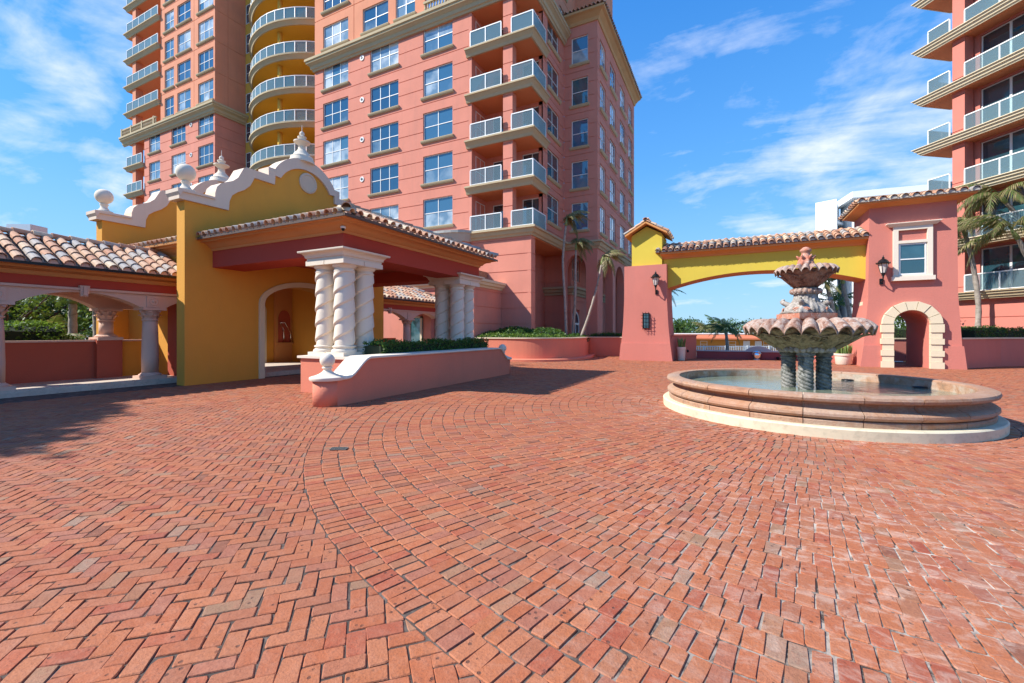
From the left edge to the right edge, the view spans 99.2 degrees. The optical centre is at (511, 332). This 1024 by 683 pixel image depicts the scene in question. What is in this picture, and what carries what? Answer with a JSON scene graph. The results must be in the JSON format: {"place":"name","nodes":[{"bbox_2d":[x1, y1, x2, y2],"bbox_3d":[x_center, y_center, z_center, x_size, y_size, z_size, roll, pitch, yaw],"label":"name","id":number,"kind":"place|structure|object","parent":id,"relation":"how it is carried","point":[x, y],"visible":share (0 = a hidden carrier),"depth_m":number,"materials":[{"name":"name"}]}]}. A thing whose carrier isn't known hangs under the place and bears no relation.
{"place":"outdoors","nodes":[
{"label":"outdoors","id":0,"kind":"place"},
{"bbox_2d":[0,0,952,332],"label":"sky","id":1,"kind":"structure","parent":0,"point":[750,115],"materials":[{"name":"blue"}]},
{"bbox_2d":[0,356,1023,682],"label":"brick pavement","id":2,"kind":"structure","parent":0,"point":[68,456],"depth_m":3.20,"materials":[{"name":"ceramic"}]},
{"bbox_2d":[297,344,511,407],"bbox_3d":[-2.969,0.979,12.933,2.682,1.103,8.464,0,0,27],"label":"porch planter","id":3,"kind":"object","parent":2,"relation":"on","point":[329,380],"visible":0.98,"depth_m":10.71,"materials":[{"name":"paint"}]},
{"bbox_2d":[362,337,488,354],"bbox_3d":[-2.304,0.428,13.287,0.815,0.601,5.406,0,0,27],"label":"hedge","id":4,"kind":"object","parent":3,"relation":"in","point":[379,346],"visible":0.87,"depth_m":12.31,"materials":[{"name":"green plant"}]},
{"bbox_2d":[475,337,595,361],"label":"garden wall","id":5,"kind":"structure","parent":2,"relation":"on","point":[547,349],"depth_m":22.95,"materials":[{"name":"paint"}]},
{"bbox_2d":[589,337,621,355],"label":"garden wall","id":6,"kind":"structure","parent":2,"relation":"on","point":[604,346],"depth_m":27.89,"materials":[{"name":"paint"}]},
{"bbox_2d":[677,338,685,359],"bbox_3d":[9.146,0.866,23.546,0.475,1.267,0.475,0,0,27],"label":"potted plant","id":7,"kind":"object","parent":2,"relation":"on","point":[681,348],"visible":0.99,"depth_m":23.39,"materials":[{"name":"white stone"}]},
{"bbox_2d":[671,335,696,359],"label":"side wall","id":8,"kind":"structure","parent":2,"relation":"on","point":[690,344],"depth_m":24.67,"materials":[{"name":"paint"}]},
{"bbox_2d":[619,217,869,360],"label":"gate arch","id":9,"kind":"structure","parent":2,"relation":"on","point":[648,331],"depth_m":22.83,"materials":[{"name":"yellow paint"}]},
{"bbox_2d":[663,247,1009,443],"bbox_3d":[5.724,-0.070,8.497,5.250,3.200,5.250,0,0,27],"label":"fountain","id":10,"kind":"object","parent":2,"relation":"on","point":[805,398],"visible":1,"depth_m":7.51,"materials":[{"name":"stone"}]},
{"bbox_2d":[834,344,853,364],"bbox_3d":[15.518,0.991,20.415,0.778,1.018,0.778,0,0,27],"label":"potted plant","id":11,"kind":"object","parent":2,"relation":"on","point":[844,355],"visible":0.86,"depth_m":20.20,"materials":[{"name":"white ceramic"}]},
{"bbox_2d":[838,185,981,369],"bbox_3d":[17.414,-2.333,19.556,3.980,7.706,3.642,0,0,27],"label":"gatehouse","id":12,"kind":"object","parent":2,"relation":"on","point":[913,239],"visible":0.99,"depth_m":18.46,"materials":[{"name":"paint"}]},
{"bbox_2d":[876,255,890,284],"bbox_3d":[15.874,-2.699,18.646,0.511,1.239,0.493,0,0,-22],"label":"wall lantern","id":13,"kind":"object","parent":12,"relation":"attached to","point":[883,263],"depth_m":18.58,"materials":[{"name":"black metal"}]},
{"bbox_2d":[899,242,926,274],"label":"window","id":14,"kind":"structure","parent":12,"relation":"in","point":[912,257],"depth_m":18.41,"materials":[{"name":"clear glass"}]},
{"bbox_2d":[962,337,1023,368],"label":"planter wall","id":15,"kind":"structure","parent":2,"relation":"on","point":[992,352],"depth_m":19.05,"materials":[{"name":"paint"}]},
{"bbox_2d":[961,326,1023,337],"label":"hedge","id":16,"kind":"object","parent":15,"relation":"on","point":[976,332],"visible":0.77,"depth_m":19.42,"materials":[{"name":"green plant"}]},
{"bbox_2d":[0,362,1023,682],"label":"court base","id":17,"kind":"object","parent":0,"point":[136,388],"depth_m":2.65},
{"bbox_2d":[6,224,47,237],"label":"building","id":18,"kind":"structure","parent":17,"relation":"on","point":[29,227],"depth_m":40.00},
{"bbox_2d":[4,297,91,325],"bbox_3d":[-24.917,-1.161,23.352,5.827,4.950,6.809,0,0,27],"label":"leafy tree","id":19,"kind":"object","parent":17,"relation":"on","point":[61,310],"visible":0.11,"depth_m":23.13,"materials":[{"name":"green plant"}]},
{"bbox_2d":[16,295,83,338],"bbox_3d":[-19.043,-0.469,18.936,3.310,3.337,3.204,0,0,45],"label":"palm tree","id":20,"kind":"object","parent":17,"relation":"on","point":[72,315],"visible":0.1,"depth_m":18.81,"materials":[{"name":"plant"}]},
{"bbox_2d":[34,300,92,339],"bbox_3d":[-26.224,-0.952,28.724,8.578,5.277,9.082,0,0,27],"label":"leafy tree","id":21,"kind":"object","parent":17,"relation":"on","point":[86,330],"visible":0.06,"depth_m":26.44,"materials":[{"name":"green plant"}]},
{"bbox_2d":[47,315,86,338],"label":"palm tree","id":22,"kind":"object","parent":17,"relation":"on","point":[57,319],"visible":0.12,"depth_m":17.04,"materials":[{"name":"green plant"}]},
{"bbox_2d":[0,226,176,398],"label":"colonnade","id":23,"kind":"object","parent":17,"relation":"on","point":[103,281],"visible":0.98,"depth_m":12.06,"materials":[{"name":"paint"}]},
{"bbox_2d":[168,304,176,375],"bbox_3d":[-10.124,0.225,13.405,1.700,2.250,0.165,0,0,27],"label":"end door","id":24,"kind":"structure","parent":23,"relation":"in","point":[172,310],"depth_m":13.66,"materials":[{"name":"paint"}]},
{"bbox_2d":[86,131,498,385],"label":"entrance pavilion","id":25,"kind":"structure","parent":17,"relation":"on","point":[282,265],"depth_m":13.34,"materials":[{"name":"paint"}]},
{"bbox_2d":[118,0,641,337],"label":"apartment tower","id":26,"kind":"structure","parent":17,"relation":"on","point":[504,129],"depth_m":31.91,"materials":[{"name":"pink paint"}]},
{"bbox_2d":[147,161,160,183],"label":"window","id":27,"kind":"structure","parent":26,"relation":"in","point":[154,167],"depth_m":46.52,"materials":[{"name":"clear glass"}]},
{"bbox_2d":[147,134,160,155],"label":"window","id":28,"kind":"structure","parent":26,"relation":"in","point":[155,140],"depth_m":46.52,"materials":[{"name":"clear glass"}]},
{"bbox_2d":[162,96,173,118],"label":"window","id":29,"kind":"structure","parent":26,"relation":"in","point":[170,101],"depth_m":45.22,"materials":[{"name":"blue glass"}]},
{"bbox_2d":[162,67,173,91],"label":"window","id":30,"kind":"structure","parent":26,"relation":"in","point":[169,73],"depth_m":45.22,"materials":[{"name":"blue glass"}]},
{"bbox_2d":[162,38,173,63],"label":"window","id":31,"kind":"structure","parent":26,"relation":"in","point":[170,44],"depth_m":45.22,"materials":[{"name":"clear glass"}]},
{"bbox_2d":[162,9,173,34],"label":"window","id":32,"kind":"structure","parent":26,"relation":"in","point":[169,16],"depth_m":45.22,"materials":[{"name":"blue glass"}]},
{"bbox_2d":[169,152,185,176],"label":"window","id":33,"kind":"structure","parent":26,"relation":"in","point":[178,159],"depth_m":44.63,"materials":[{"name":"blue glass"}]},
{"bbox_2d":[169,124,185,147],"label":"window","id":34,"kind":"structure","parent":26,"relation":"in","point":[179,133],"depth_m":44.48,"materials":[{"name":"blue glass"}]},
{"bbox_2d":[175,88,190,113],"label":"window","id":35,"kind":"structure","parent":26,"relation":"in","point":[184,98],"depth_m":44.04,"materials":[{"name":"blue glass"}]},
{"bbox_2d":[175,59,190,86],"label":"window","id":36,"kind":"structure","parent":26,"relation":"in","point":[184,69],"depth_m":44.01,"materials":[{"name":"blue glass"}]},
{"bbox_2d":[175,29,190,56],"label":"window","id":37,"kind":"structure","parent":26,"relation":"in","point":[184,39],"depth_m":44.01,"materials":[{"name":"blue glass"}]},
{"bbox_2d":[175,0,190,27],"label":"window","id":38,"kind":"structure","parent":26,"relation":"in","point":[184,10],"depth_m":44.00,"materials":[{"name":"blue glass"}]},
{"bbox_2d":[196,143,213,168],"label":"window","id":39,"kind":"structure","parent":26,"relation":"in","point":[205,152],"depth_m":42.37,"materials":[{"name":"blue glass"}]},
{"bbox_2d":[196,114,213,138],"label":"window","id":40,"kind":"structure","parent":26,"relation":"in","point":[205,123],"depth_m":42.36,"materials":[{"name":"blue glass"}]},
{"bbox_2d":[196,79,213,105],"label":"window","id":41,"kind":"structure","parent":26,"relation":"in","point":[206,88],"depth_m":42.37,"materials":[{"name":"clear glass"}]},
{"bbox_2d":[196,48,213,76],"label":"window","id":42,"kind":"structure","parent":26,"relation":"in","point":[205,58],"depth_m":42.36,"materials":[{"name":"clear glass"}]},
{"bbox_2d":[196,17,213,46],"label":"window","id":43,"kind":"structure","parent":26,"relation":"in","point":[206,27],"depth_m":42.34,"materials":[{"name":"blue glass"}]},
{"bbox_2d":[196,0,213,16],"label":"window","id":44,"kind":"structure","parent":26,"relation":"in","point":[204,5],"depth_m":42.37,"materials":[{"name":"clear glass"}]},
{"bbox_2d":[320,136,348,168],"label":"window","id":45,"kind":"structure","parent":26,"relation":"in","point":[336,151],"depth_m":34.18,"materials":[{"name":"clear glass"}]},
{"bbox_2d":[320,97,348,130],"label":"window","id":46,"kind":"structure","parent":26,"relation":"in","point":[336,112],"depth_m":34.17,"materials":[{"name":"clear glass"}]},
{"bbox_2d":[320,60,348,93],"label":"window","id":47,"kind":"structure","parent":26,"relation":"in","point":[336,76],"depth_m":34.13,"materials":[{"name":"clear glass"}]},
{"bbox_2d":[320,18,348,52],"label":"window","id":48,"kind":"structure","parent":26,"relation":"in","point":[336,34],"depth_m":34.17,"materials":[{"name":"clear glass"}]},
{"bbox_2d":[320,0,348,15],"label":"window","id":49,"kind":"structure","parent":26,"relation":"in","point":[329,5],"depth_m":34.26,"materials":[{"name":"clear glass"}]},
{"bbox_2d":[329,174,348,201],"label":"window","id":50,"kind":"structure","parent":26,"relation":"in","point":[340,183],"depth_m":33.90,"materials":[{"name":"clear glass"}]},
{"bbox_2d":[360,0,388,35],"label":"window","id":51,"kind":"structure","parent":26,"relation":"in","point":[375,17],"depth_m":32.30,"materials":[{"name":"clear glass"}]},
{"bbox_2d":[367,163,399,197],"bbox_3d":[-9.347,-11.120,31.842,2.940,2.140,0.320,0,0,27],"label":"window","id":52,"kind":"structure","parent":26,"relation":"in","point":[384,180],"depth_m":31.94,"materials":[{"name":"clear glass"}]},
{"bbox_2d":[367,122,399,156],"bbox_3d":[-9.347,-14.110,31.842,2.940,2.140,0.320,0,0,27],"label":"window","id":53,"kind":"structure","parent":26,"relation":"in","point":[384,139],"depth_m":31.93,"materials":[{"name":"blue glass"}]},
{"bbox_2d":[367,80,399,116],"bbox_3d":[-9.347,-17.100,31.842,2.940,2.140,0.320,0,0,27],"label":"window","id":54,"kind":"structure","parent":26,"relation":"in","point":[384,98],"depth_m":31.93,"materials":[{"name":"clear glass"}]},
{"bbox_2d":[367,41,399,76],"bbox_3d":[-9.347,-20.090,31.842,2.940,2.140,0.320,0,0,27],"label":"window","id":55,"kind":"structure","parent":26,"relation":"in","point":[385,58],"depth_m":31.93,"materials":[{"name":"blue glass"}]},
{"bbox_2d":[371,205,398,218],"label":"window","id":56,"kind":"structure","parent":26,"relation":"in","point":[391,211],"depth_m":31.74,"materials":[{"name":"blue glass"}]},
{"bbox_2d":[393,0,415,22],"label":"window","id":57,"kind":"structure","parent":26,"relation":"in","point":[405,8],"depth_m":31.05,"materials":[{"name":"blue glass"}]},
{"bbox_2d":[420,151,453,187],"bbox_3d":[-5.076,-11.120,29.706,2.690,2.140,0.320,0,0,27],"label":"window","id":58,"kind":"structure","parent":26,"relation":"in","point":[438,169],"depth_m":29.78,"materials":[{"name":"blue glass"}]},
{"bbox_2d":[420,107,453,144],"bbox_3d":[-5.076,-14.110,29.706,2.690,2.140,0.320,0,0,27],"label":"window","id":59,"kind":"structure","parent":26,"relation":"in","point":[438,124],"depth_m":29.78,"materials":[{"name":"blue glass"}]},
{"bbox_2d":[420,62,453,101],"bbox_3d":[-5.076,-17.100,29.706,2.690,2.140,0.320,0,0,27],"label":"window","id":60,"kind":"structure","parent":26,"relation":"in","point":[437,80],"depth_m":29.78,"materials":[{"name":"blue glass"}]},
{"bbox_2d":[420,22,453,58],"bbox_3d":[-5.076,-20.090,29.706,2.690,2.140,0.320,0,0,27],"label":"window","id":61,"kind":"structure","parent":26,"relation":"in","point":[439,39],"depth_m":29.78,"materials":[{"name":"blue glass"}]},
{"bbox_2d":[422,196,453,229],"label":"window","id":62,"kind":"structure","parent":26,"relation":"in","point":[438,214],"depth_m":29.78,"materials":[{"name":"blue glass"}]},
{"bbox_2d":[493,204,502,227],"bbox_3d":[-0.525,-7.630,29.695,1.700,2.200,0.070,0,0,27],"label":"balcony door","id":63,"kind":"structure","parent":26,"relation":"in","point":[497,208],"depth_m":29.92,"materials":[{"name":"clear glass"}]},
{"bbox_2d":[493,161,502,180],"bbox_3d":[-0.525,-10.620,29.695,1.700,2.200,0.070,0,0,27],"label":"balcony door","id":64,"kind":"structure","parent":26,"relation":"in","point":[496,170],"depth_m":29.92,"materials":[{"name":"clear glass"}]},
{"bbox_2d":[523,198,538,223],"bbox_3d":[1.353,-7.680,28.756,1.400,2.300,0.070,0,0,27],"label":"balcony door","id":65,"kind":"structure","parent":26,"relation":"in","point":[534,202],"depth_m":28.85,"materials":[{"name":"clear glass"}]},
{"bbox_2d":[523,152,538,174],"bbox_3d":[1.353,-10.670,28.756,1.400,2.300,0.070,0,0,27],"label":"balcony door","id":66,"kind":"structure","parent":26,"relation":"in","point":[527,165],"depth_m":28.88,"materials":[{"name":"clear glass"}]},
{"bbox_2d":[523,106,538,125],"bbox_3d":[1.353,-13.660,28.756,1.400,2.300,0.070,0,0,27],"label":"balcony door","id":67,"kind":"structure","parent":26,"relation":"in","point":[527,116],"depth_m":28.88,"materials":[{"name":"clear glass"}]},
{"bbox_2d":[547,194,561,230],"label":"window","id":68,"kind":"structure","parent":26,"relation":"in","point":[552,213],"depth_m":30.13,"materials":[{"name":"blue glass"}]},
{"bbox_2d":[547,149,561,188],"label":"window","id":69,"kind":"structure","parent":26,"relation":"in","point":[552,168],"depth_m":30.12,"materials":[{"name":"blue glass"}]},
{"bbox_2d":[547,105,561,146],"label":"window","id":70,"kind":"structure","parent":26,"relation":"in","point":[552,131],"depth_m":30.14,"materials":[{"name":"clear glass"}]},
{"bbox_2d":[547,61,561,104],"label":"window","id":71,"kind":"structure","parent":26,"relation":"in","point":[552,86],"depth_m":30.11,"materials":[{"name":"blue glass"}]},
{"bbox_2d":[547,23,561,62],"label":"window","id":72,"kind":"structure","parent":26,"relation":"in","point":[552,41],"depth_m":30.11,"materials":[{"name":"clear glass"}]},
{"bbox_2d":[569,202,589,233],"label":"window","id":73,"kind":"structure","parent":26,"relation":"in","point":[583,227],"depth_m":31.36,"materials":[{"name":"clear glass"}]},
{"bbox_2d":[569,160,589,191],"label":"window","id":74,"kind":"structure","parent":26,"relation":"in","point":[579,169],"depth_m":31.43,"materials":[{"name":"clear glass"}]},
{"bbox_2d":[569,118,589,150],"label":"window","id":75,"kind":"structure","parent":26,"relation":"in","point":[579,127],"depth_m":31.43,"materials":[{"name":"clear glass"}]},
{"bbox_2d":[569,76,589,109],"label":"window","id":76,"kind":"structure","parent":26,"relation":"in","point":[579,86],"depth_m":31.42,"materials":[{"name":"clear glass"}]},
{"bbox_2d":[569,34,589,68],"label":"window","id":77,"kind":"structure","parent":26,"relation":"in","point":[580,44],"depth_m":31.41,"materials":[{"name":"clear glass"}]},
{"bbox_2d":[600,206,607,239],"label":"window","id":78,"kind":"structure","parent":26,"relation":"in","point":[602,212],"depth_m":32.40,"materials":[{"name":"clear glass"}]},
{"bbox_2d":[600,165,607,199],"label":"window","id":79,"kind":"structure","parent":26,"relation":"in","point":[602,172],"depth_m":32.35,"materials":[{"name":"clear glass"}]},
{"bbox_2d":[600,124,607,160],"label":"window","id":80,"kind":"structure","parent":26,"relation":"in","point":[602,132],"depth_m":32.32,"materials":[{"name":"clear glass"}]},
{"bbox_2d":[384,285,435,341],"bbox_3d":[-7.677,-0.570,23.851,5.934,4.200,6.299,0,0,27],"label":"colonnade","id":81,"kind":"object","parent":17,"relation":"on","point":[409,312],"visible":0.49,"depth_m":24.01,"materials":[{"name":"paint"}]},
{"bbox_2d":[696,346,797,360],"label":"wall","id":82,"kind":"structure","parent":17,"relation":"on","point":[767,354],"depth_m":24.47,"materials":[{"name":"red paint"}]},
{"bbox_2d":[893,338,905,360],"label":"garden wall","id":83,"kind":"structure","parent":17,"relation":"on","point":[899,349],"depth_m":22.93,"materials":[{"name":"paint"}]},
{"bbox_2d":[893,325,1002,337],"bbox_3d":[22.229,0.119,23.318,6.308,1.152,1.045,0,0,16],"label":"hedge","id":84,"kind":"object","parent":83,"relation":"on","point":[900,332],"visible":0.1,"depth_m":23.34,"materials":[{"name":"green plant"}]},
{"bbox_2d":[911,0,1023,328],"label":"balcony building","id":85,"kind":"structure","parent":17,"relation":"on","point":[980,45],"depth_m":24.82,"materials":[{"name":"paint"}]},
{"bbox_2d":[982,244,1023,290],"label":"balcony door","id":86,"kind":"structure","parent":85,"relation":"in","point":[1007,257],"depth_m":24.33,"materials":[{"name":"clear glass"}]},
{"bbox_2d":[982,186,1023,234],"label":"balcony door","id":87,"kind":"structure","parent":85,"relation":"in","point":[1000,208],"depth_m":24.20,"materials":[{"name":"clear glass"}]},
{"bbox_2d":[982,128,1023,178],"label":"balcony door","id":88,"kind":"structure","parent":85,"relation":"in","point":[1013,142],"depth_m":24.32,"materials":[{"name":"clear glass"}]},
{"bbox_2d":[982,71,1023,122],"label":"balcony door","id":89,"kind":"structure","parent":85,"relation":"in","point":[1013,85],"depth_m":24.32,"materials":[{"name":"clear glass"}]},
{"bbox_2d":[982,14,1023,66],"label":"balcony door","id":90,"kind":"structure","parent":85,"relation":"in","point":[1014,27],"depth_m":24.32,"materials":[{"name":"clear glass"}]},
{"bbox_2d":[815,184,926,327],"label":"white tower","id":91,"kind":"structure","parent":0,"point":[826,215],"depth_m":97.06,"materials":[{"name":"clear concrete"}]},
{"bbox_2d":[957,214,1023,268],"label":"palm tree","id":92,"kind":"object","parent":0,"point":[996,224],"visible":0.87,"depth_m":22.84,"materials":[{"name":"green plant"}]},
{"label":"garden soil","id":93,"kind":"structure","parent":0,"visible":0},
{"bbox_2d":[4,294,62,324],"bbox_3d":[-17.368,-0.507,14.942,2.329,3.430,3.666,0,0,10],"label":"leafy tree","id":94,"kind":"object","parent":93,"relation":"on","point":[26,314],"visible":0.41,"depth_m":15.55,"materials":[{"name":"green plant"}]},
{"bbox_2d":[4,319,65,340],"bbox_3d":[-16.369,0.395,7.973,1.742,1.689,11.812,0,0,27],"label":"hedge","id":95,"kind":"object","parent":93,"relation":"on","point":[26,330],"visible":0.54,"depth_m":12.29,"materials":[{"name":"green plant"}]},
{"bbox_2d":[38,333,84,339],"bbox_3d":[-13.086,0.328,12.676,0.550,0.682,1.055,0,0,27],"label":"shrub border","id":96,"kind":"object","parent":93,"relation":"on","point":[62,335],"visible":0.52,"depth_m":12.65,"materials":[{"name":"green plant"}]},
{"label":"driveway","id":97,"kind":"structure","parent":0,"visible":0},
{"bbox_2d":[704,317,746,349],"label":"palm tree","id":98,"kind":"object","parent":97,"relation":"on","point":[724,326],"visible":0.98,"depth_m":37.85,"materials":[{"name":"green plant"}]},
{"bbox_2d":[790,278,840,311],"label":"palm tree","id":99,"kind":"object","parent":97,"relation":"on","point":[828,287],"visible":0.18,"depth_m":30.85,"materials":[{"name":"green plant"}]},
{"bbox_2d":[819,285,852,317],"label":"palm tree","id":100,"kind":"object","parent":97,"relation":"on","point":[839,300],"visible":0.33,"depth_m":35.72,"materials":[{"name":"green plant"}]},
{"bbox_2d":[821,278,851,317],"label":"palm tree","id":101,"kind":"object","parent":97,"relation":"on","point":[846,298],"visible":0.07,"depth_m":32.90,"materials":[{"name":"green plant"}]},
{"bbox_2d":[957,217,981,327],"bbox_3d":[24.656,-2.937,23.897,2.014,6.894,1.371,0,0,27],"label":"palm tree","id":102,"kind":"object","parent":97,"relation":"on","point":[978,304],"visible":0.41,"depth_m":23.91,"materials":[{"name":"green plant"}]},
{"bbox_2d":[955,181,1023,237],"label":"palm tree","id":103,"kind":"object","parent":97,"relation":"on","point":[979,199],"visible":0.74,"depth_m":23.50,"materials":[{"name":"green plant"}]},
{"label":"planting bed","id":104,"kind":"structure","parent":0,"visible":0},
{"bbox_2d":[477,332,565,337],"bbox_3d":[0.420,0.289,23.987,5.446,0.686,2.027,0,0,3],"label":"shrub bed","id":105,"kind":"object","parent":104,"relation":"on","point":[518,335],"visible":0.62,"depth_m":23.64,"materials":[{"name":"green plant"}]},
{"bbox_2d":[481,326,567,336],"bbox_3d":[0.632,0.087,25.393,5.388,1.027,2.942,0,0,7],"label":"shrub bed","id":106,"kind":"object","parent":104,"relation":"on","point":[525,330],"visible":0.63,"depth_m":24.82,"materials":[{"name":"green plant"}]},
{"bbox_2d":[561,210,590,334],"bbox_3d":[3.713,-3.534,27.651,2.002,8.273,2.243,0,0,-45],"label":"palm tree","id":107,"kind":"object","parent":104,"relation":"on","point":[577,215],"visible":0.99,"depth_m":27.44,"materials":[{"name":"green plant"}]},
{"bbox_2d":[570,238,594,333],"bbox_3d":[4.525,-2.811,28.191,1.542,6.836,2.599,0,0,-5],"label":"palm tree","id":108,"kind":"object","parent":104,"relation":"on","point":[581,244],"visible":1,"depth_m":27.95,"materials":[{"name":"green plant"}]},
{"bbox_2d":[568,331,621,341],"bbox_3d":[5.410,0.264,27.978,5.632,0.742,3.027,0,0,-18],"label":"shrub bed","id":109,"kind":"object","parent":104,"relation":"on","point":[611,334],"visible":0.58,"depth_m":28.09,"materials":[{"name":"green plant"}]},
{"bbox_2d":[580,249,626,335],"bbox_3d":[5.732,-2.260,26.990,2.869,5.778,1.799,0,0,-31],"label":"palm tree","id":110,"kind":"object","parent":104,"relation":"on","point":[609,255],"visible":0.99,"depth_m":26.93,"materials":[{"name":"green plant"}]},
{"bbox_3d":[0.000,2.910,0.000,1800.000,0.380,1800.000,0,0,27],"label":"ground","id":111,"kind":"structure","parent":0,"visible":0},
{"bbox_2d":[673,319,695,332],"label":"tree","id":112,"kind":"object","parent":111,"relation":"on","point":[677,327],"visible":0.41,"depth_m":79.82,"materials":[{"name":"green plant"}]},
{"bbox_2d":[674,333,776,350],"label":"motel","id":113,"kind":"structure","parent":111,"relation":"on","point":[703,339],"depth_m":60.38,"materials":[{"name":"orange paint"}]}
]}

